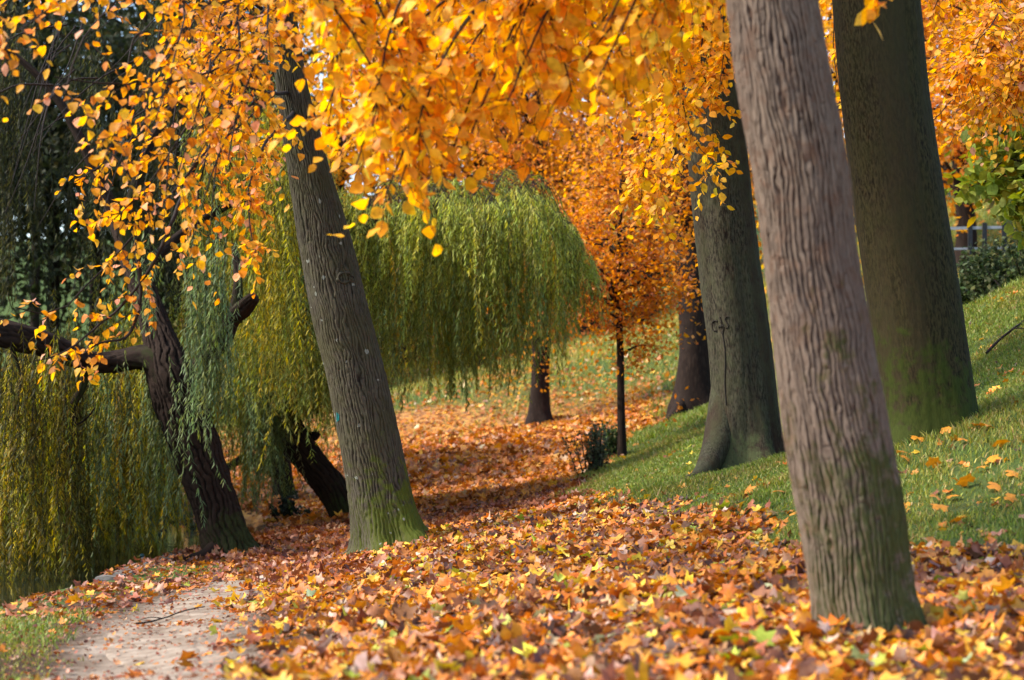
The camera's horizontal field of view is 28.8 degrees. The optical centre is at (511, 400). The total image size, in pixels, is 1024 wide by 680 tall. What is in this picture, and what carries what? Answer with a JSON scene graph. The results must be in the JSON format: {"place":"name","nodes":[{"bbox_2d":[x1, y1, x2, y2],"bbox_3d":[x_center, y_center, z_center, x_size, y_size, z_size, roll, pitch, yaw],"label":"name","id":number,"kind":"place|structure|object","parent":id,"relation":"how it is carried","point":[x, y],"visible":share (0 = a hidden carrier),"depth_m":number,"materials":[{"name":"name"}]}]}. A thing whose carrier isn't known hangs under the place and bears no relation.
{"place":"outdoors","nodes":[
{"label":"outdoors","id":0,"kind":"place"},
{"bbox_2d":[0,507,255,606],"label":"water","id":1,"kind":"structure","parent":0,"point":[24,586],"depth_m":23.14,"materials":[{"name":"green liquid"}]},
{"bbox_2d":[99,577,282,679],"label":"path","id":2,"kind":"structure","parent":0,"point":[127,659],"depth_m":11.38,"materials":[{"name":"beige soil"}]},
{"bbox_2d":[136,606,204,623],"bbox_3d":[-2.322,1.422,13.123,0.186,0.038,1.039,0,0,15],"label":"fallen twig","id":3,"kind":"object","parent":2,"relation":"on","point":[164,617],"visible":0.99,"depth_m":13.07,"materials":[{"name":"brown wood"}]},
{"bbox_2d":[0,0,974,240],"label":"sky","id":4,"kind":"structure","parent":0,"point":[321,75],"materials":[{"name":"white"}]},
{"bbox_2d":[0,128,1023,679],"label":"ground","id":5,"kind":"structure","parent":0,"point":[104,664],"depth_m":14.59,"materials":[{"name":"green plant"}]},
{"bbox_2d":[0,73,18,371],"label":"evergreen tree","id":6,"kind":"object","parent":5,"relation":"on","point":[7,289],"visible":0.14,"depth_m":27.77,"materials":[{"name":"green plant"}]},
{"bbox_2d":[0,0,128,353],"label":"evergreen tree","id":7,"kind":"object","parent":5,"relation":"on","point":[55,219],"visible":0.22,"depth_m":61.90,"materials":[{"name":"green plant"}]},
{"bbox_2d":[0,0,134,325],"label":"evergreen tree","id":8,"kind":"object","parent":5,"relation":"on","point":[17,260],"visible":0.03,"depth_m":65.29,"materials":[{"name":"green plant"}]},
{"bbox_2d":[0,0,155,359],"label":"evergreen tree","id":9,"kind":"object","parent":5,"relation":"on","point":[36,315],"visible":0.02,"depth_m":87.81,"materials":[{"name":"green plant"}]},
{"bbox_2d":[0,0,175,350],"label":"evergreen tree","id":10,"kind":"object","parent":5,"relation":"on","point":[58,274],"visible":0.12,"depth_m":64.98,"materials":[{"name":"green plant"}]},
{"bbox_2d":[10,0,244,345],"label":"evergreen tree","id":11,"kind":"object","parent":5,"relation":"on","point":[106,19],"visible":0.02,"depth_m":69.78,"materials":[{"name":"green plant"}]},
{"bbox_2d":[0,0,270,361],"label":"evergreen tree","id":12,"kind":"object","parent":5,"relation":"on","point":[117,192],"visible":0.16,"depth_m":59.16,"materials":[{"name":"green plant"}]},
{"bbox_2d":[93,547,200,581],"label":"kerb","id":13,"kind":"structure","parent":5,"relation":"on","point":[105,577],"depth_m":19.14,"materials":[{"name":"stone"}]},
{"bbox_2d":[143,505,194,521],"bbox_3d":[-5.302,2.029,30.934,1.302,1.083,1.168,0,0,0],"label":"waterside shrub","id":14,"kind":"object","parent":5,"relation":"on","point":[191,514],"visible":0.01,"depth_m":30.75,"materials":[{"name":"green plant"}]},
{"bbox_2d":[0,0,340,582],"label":"weeping willow","id":15,"kind":"object","parent":5,"relation":"on","point":[141,413],"visible":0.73,"depth_m":22.59,"materials":[{"name":"green plant"}]},
{"bbox_2d":[28,0,325,317],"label":"evergreen tree","id":16,"kind":"object","parent":5,"relation":"on","point":[103,81],"visible":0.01,"depth_m":90.12,"materials":[{"name":"green plant"}]},
{"bbox_2d":[63,0,354,296],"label":"evergreen tree","id":17,"kind":"object","parent":5,"relation":"on","point":[203,1],"visible":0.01,"depth_m":73.90,"materials":[{"name":"green plant"}]},
{"bbox_2d":[0,0,428,559],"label":"leaning tree","id":18,"kind":"object","parent":5,"relation":"on","point":[382,507],"visible":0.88,"depth_m":14.37,"materials":[{"name":"orange plant"}]},
{"bbox_2d":[65,0,398,419],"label":"evergreen tree","id":19,"kind":"object","parent":5,"relation":"on","point":[309,52],"visible":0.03,"depth_m":63.24,"materials":[{"name":"green plant"}]},
{"bbox_2d":[123,27,402,380],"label":"evergreen tree","id":20,"kind":"object","parent":5,"relation":"on","point":[320,133],"depth_m":71.23,"materials":[{"name":"green plant"}]},
{"bbox_2d":[170,130,393,496],"bbox_3d":[-3.842,-1.408,33.394,4.003,6.919,4.861,0,0,0],"label":"weeping willow","id":21,"kind":"object","parent":5,"relation":"on","point":[290,493],"visible":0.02,"depth_m":32.78,"materials":[{"name":"green plant"}]},
{"bbox_2d":[268,490,311,521],"bbox_3d":[-3.162,1.533,28.529,0.508,0.506,0.571,0,0,45],"label":"bush","id":22,"kind":"object","parent":5,"relation":"on","point":[284,507],"visible":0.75,"depth_m":28.47,"materials":[{"name":"green plant"}]},
{"bbox_2d":[165,0,455,342],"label":"autumn tree","id":23,"kind":"object","parent":5,"relation":"on","point":[342,176],"visible":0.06,"depth_m":59.84,"materials":[{"name":"orange plant"}]},
{"bbox_2d":[304,3,492,202],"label":"autumn tree","id":24,"kind":"object","parent":5,"relation":"on","point":[360,97],"depth_m":82.48,"materials":[{"name":"orange plant"}]},
{"bbox_2d":[201,165,609,517],"bbox_3d":[-1.838,-0.628,27.497,6.361,5.310,5.587,0,0,0],"label":"weeping willow","id":25,"kind":"object","parent":5,"relation":"on","point":[495,231],"visible":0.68,"depth_m":26.13,"materials":[{"name":"green plant"}]},
{"bbox_2d":[303,0,522,365],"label":"autumn tree","id":26,"kind":"object","parent":5,"relation":"on","point":[364,68],"visible":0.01,"depth_m":65.48,"materials":[{"name":"orange plant"}]},
{"bbox_2d":[323,0,608,366],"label":"autumn tree","id":27,"kind":"object","parent":5,"relation":"on","point":[469,162],"visible":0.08,"depth_m":59.33,"materials":[{"name":"orange plant"}]},
{"bbox_2d":[372,5,639,270],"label":"autumn tree","id":28,"kind":"object","parent":5,"relation":"on","point":[547,117],"visible":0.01,"depth_m":77.24,"materials":[{"name":"orange plant"}]},
{"bbox_2d":[350,3,672,424],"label":"tree","id":29,"kind":"object","parent":5,"relation":"on","point":[539,410],"visible":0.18,"depth_m":41.38,"materials":[{"name":"orange plant"}]},
{"bbox_2d":[0,196,1023,679],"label":"grass","id":30,"kind":"structure","parent":5,"relation":"on","point":[622,472],"depth_m":18.61,"materials":[{"name":"green plant"}]},
{"bbox_2d":[0,192,1023,679],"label":"scattered leaves","id":31,"kind":"object","parent":5,"relation":"on","point":[130,588],"visible":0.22,"depth_m":14.63,"materials":[{"name":"orange plant"}]},
{"bbox_2d":[99,305,1023,679],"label":"fallen leaves","id":32,"kind":"object","parent":5,"relation":"on","point":[443,607],"depth_m":11.04,"materials":[{"name":"orange plant"}]},
{"bbox_2d":[469,1,676,333],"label":"autumn tree","id":33,"kind":"object","parent":5,"relation":"on","point":[583,149],"visible":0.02,"depth_m":61.49,"materials":[{"name":"orange plant"}]},
{"bbox_2d":[268,0,892,255],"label":"overhanging tree","id":34,"kind":"object","parent":5,"relation":"on","point":[532,29],"visible":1,"depth_m":10.21,"materials":[{"name":"orange plant"}]},
{"bbox_2d":[562,420,610,475],"bbox_3d":[1.117,0.732,29.592,0.735,0.891,0.730,0,0,17],"label":"bush","id":35,"kind":"object","parent":5,"relation":"on","point":[597,455],"visible":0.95,"depth_m":29.42,"materials":[{"name":"green plant"}]},
{"bbox_2d":[599,419,616,457],"bbox_3d":[1.550,0.621,31.189,0.423,0.672,0.591,0,0,26],"label":"bush","id":36,"kind":"object","parent":5,"relation":"on","point":[612,443],"visible":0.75,"depth_m":31.06,"materials":[{"name":"green plant"}]},
{"bbox_2d":[512,107,705,456],"bbox_3d":[1.583,-1.752,30.999,4.035,5.844,4.046,0,0,38],"label":"sapling","id":37,"kind":"object","parent":5,"relation":"on","point":[619,289],"visible":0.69,"depth_m":30.86,"materials":[{"name":"orange plant"}]},
{"bbox_2d":[548,8,758,316],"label":"autumn tree","id":38,"kind":"object","parent":5,"relation":"on","point":[598,94],"depth_m":61.77,"materials":[{"name":"orange plant"}]},
{"bbox_2d":[549,9,761,419],"bbox_3d":[3.277,-4.546,36.937,5.465,10.045,6.352,0,0,-20],"label":"tree","id":39,"kind":"object","parent":5,"relation":"on","point":[693,371],"visible":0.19,"depth_m":35.76,"materials":[{"name":"orange plant"}]},
{"bbox_2d":[554,0,840,480],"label":"beech tree","id":40,"kind":"object","parent":5,"relation":"on","point":[743,423],"visible":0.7,"depth_m":19.67,"materials":[{"name":"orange plant"}]},
{"bbox_2d":[614,5,832,265],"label":"autumn tree","id":41,"kind":"object","parent":5,"relation":"on","point":[755,212],"depth_m":69.30,"materials":[{"name":"orange plant"}]},
{"bbox_2d":[744,484,755,496],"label":"fallen leaf","id":42,"kind":"object","parent":5,"relation":"on","point":[749,487],"visible":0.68,"depth_m":14.96,"materials":[{"name":"orange plant"}]},
{"bbox_2d":[726,0,926,632],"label":"furrowed tree","id":43,"kind":"object","parent":5,"relation":"on","point":[847,489],"visible":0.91,"depth_m":8.81,"materials":[{"name":"brown plant"}]},
{"bbox_2d":[748,0,985,292],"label":"autumn tree","id":44,"kind":"object","parent":5,"relation":"on","point":[826,24],"visible":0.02,"depth_m":49.16,"materials":[{"name":"orange plant"}]},
{"bbox_2d":[832,0,978,445],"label":"smooth tree","id":45,"kind":"object","parent":5,"relation":"on","point":[911,278],"visible":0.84,"depth_m":14.70,"materials":[{"name":"brown plant"}]},
{"bbox_2d":[821,0,995,270],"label":"autumn tree","id":46,"kind":"object","parent":5,"relation":"on","point":[964,214],"visible":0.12,"depth_m":45.81,"materials":[{"name":"orange plant"}]},
{"bbox_2d":[823,6,1019,197],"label":"autumn tree","id":47,"kind":"object","parent":5,"relation":"on","point":[932,96],"depth_m":63.83,"materials":[{"name":"orange plant"}]},
{"bbox_2d":[829,0,1020,190],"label":"autumn tree","id":48,"kind":"object","parent":5,"relation":"on","point":[947,114],"visible":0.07,"depth_m":39.69,"materials":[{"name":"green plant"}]},
{"bbox_2d":[925,457,942,467],"bbox_3d":[2.921,0.426,13.777,0.119,0.040,0.115,40,-41,-16],"label":"fallen leaf","id":49,"kind":"object","parent":5,"relation":"on","point":[931,461],"visible":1,"depth_m":13.79,"materials":[{"name":"orange plant"}]},
{"bbox_2d":[931,504,948,511],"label":"fallen leaf","id":50,"kind":"object","parent":5,"relation":"on","point":[936,506],"visible":1,"depth_m":12.68,"materials":[{"name":"orange plant"}]},
{"bbox_2d":[941,426,950,433],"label":"fallen leaf","id":51,"kind":"object","parent":5,"relation":"on","point":[946,428],"visible":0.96,"depth_m":14.51,"materials":[{"name":"orange plant"}]},
{"bbox_2d":[949,516,967,522],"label":"fallen leaf","id":52,"kind":"object","parent":5,"relation":"on","point":[957,519],"visible":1,"depth_m":12.22,"materials":[{"name":"orange plant"}]},
{"bbox_2d":[955,473,974,486],"bbox_3d":[2.990,0.531,13.145,0.138,0.046,0.133,-24,-28,16],"label":"fallen leaf","id":53,"kind":"object","parent":5,"relation":"on","point":[964,481],"visible":1,"depth_m":13.16,"materials":[{"name":"orange plant"}]},
{"bbox_2d":[956,255,983,305],"bbox_3d":[6.538,-1.597,28.474,1.276,1.075,0.958,0,0,-14],"label":"hedge bush","id":54,"kind":"object","parent":5,"relation":"on","point":[964,295],"visible":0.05,"depth_m":28.37,"materials":[{"name":"green plant"}]},
{"bbox_2d":[921,0,1023,175],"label":"orange tree","id":55,"kind":"object","parent":5,"relation":"on","point":[995,82],"visible":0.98,"depth_m":19.35,"materials":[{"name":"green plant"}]},
{"bbox_2d":[942,106,1023,250],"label":"young tree","id":56,"kind":"object","parent":5,"relation":"on","point":[989,182],"visible":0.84,"depth_m":22.24,"materials":[{"name":"green plant"}]},
{"bbox_2d":[950,223,1016,277],"bbox_3d":[8.160,-2.095,33.976,2.187,1.867,0.108,0,0,0],"label":"railing","id":57,"kind":"object","parent":5,"relation":"on","point":[984,227],"visible":0.18,"depth_m":33.92,"materials":[{"name":"light grey galvanized metal"}]},
{"bbox_2d":[956,237,1022,301],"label":"hedge bush","id":58,"kind":"object","parent":5,"relation":"on","point":[972,274],"visible":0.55,"depth_m":27.39,"materials":[{"name":"green plant"}]},
{"bbox_2d":[985,455,1000,463],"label":"fallen leaf","id":59,"kind":"object","parent":5,"relation":"on","point":[993,458],"visible":1,"depth_m":13.48,"materials":[{"name":"yellow plant"}]},
{"bbox_2d":[987,482,1000,490],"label":"fallen leaf","id":60,"kind":"object","parent":5,"relation":"on","point":[996,486],"visible":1,"depth_m":12.93,"materials":[{"name":"orange plant"}]},
{"bbox_2d":[970,219,1023,291],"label":"hedge bush","id":61,"kind":"object","parent":5,"relation":"on","point":[1019,270],"visible":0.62,"depth_m":25.90,"materials":[{"name":"green plant"}]},
{"bbox_2d":[992,439,1009,446],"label":"fallen leaf","id":62,"kind":"object","parent":5,"relation":"on","point":[1002,442],"visible":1,"depth_m":13.76,"materials":[{"name":"orange plant"}]},
{"bbox_2d":[1004,493,1016,501],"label":"fallen leaf","id":63,"kind":"object","parent":5,"relation":"on","point":[1011,497],"visible":1,"depth_m":12.61,"materials":[{"name":"orange plant"}]},
{"bbox_2d":[1005,470,1020,478],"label":"fallen leaf","id":64,"kind":"object","parent":5,"relation":"on","point":[1011,472],"visible":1,"depth_m":13.10,"materials":[{"name":"orange plant"}]}
]}

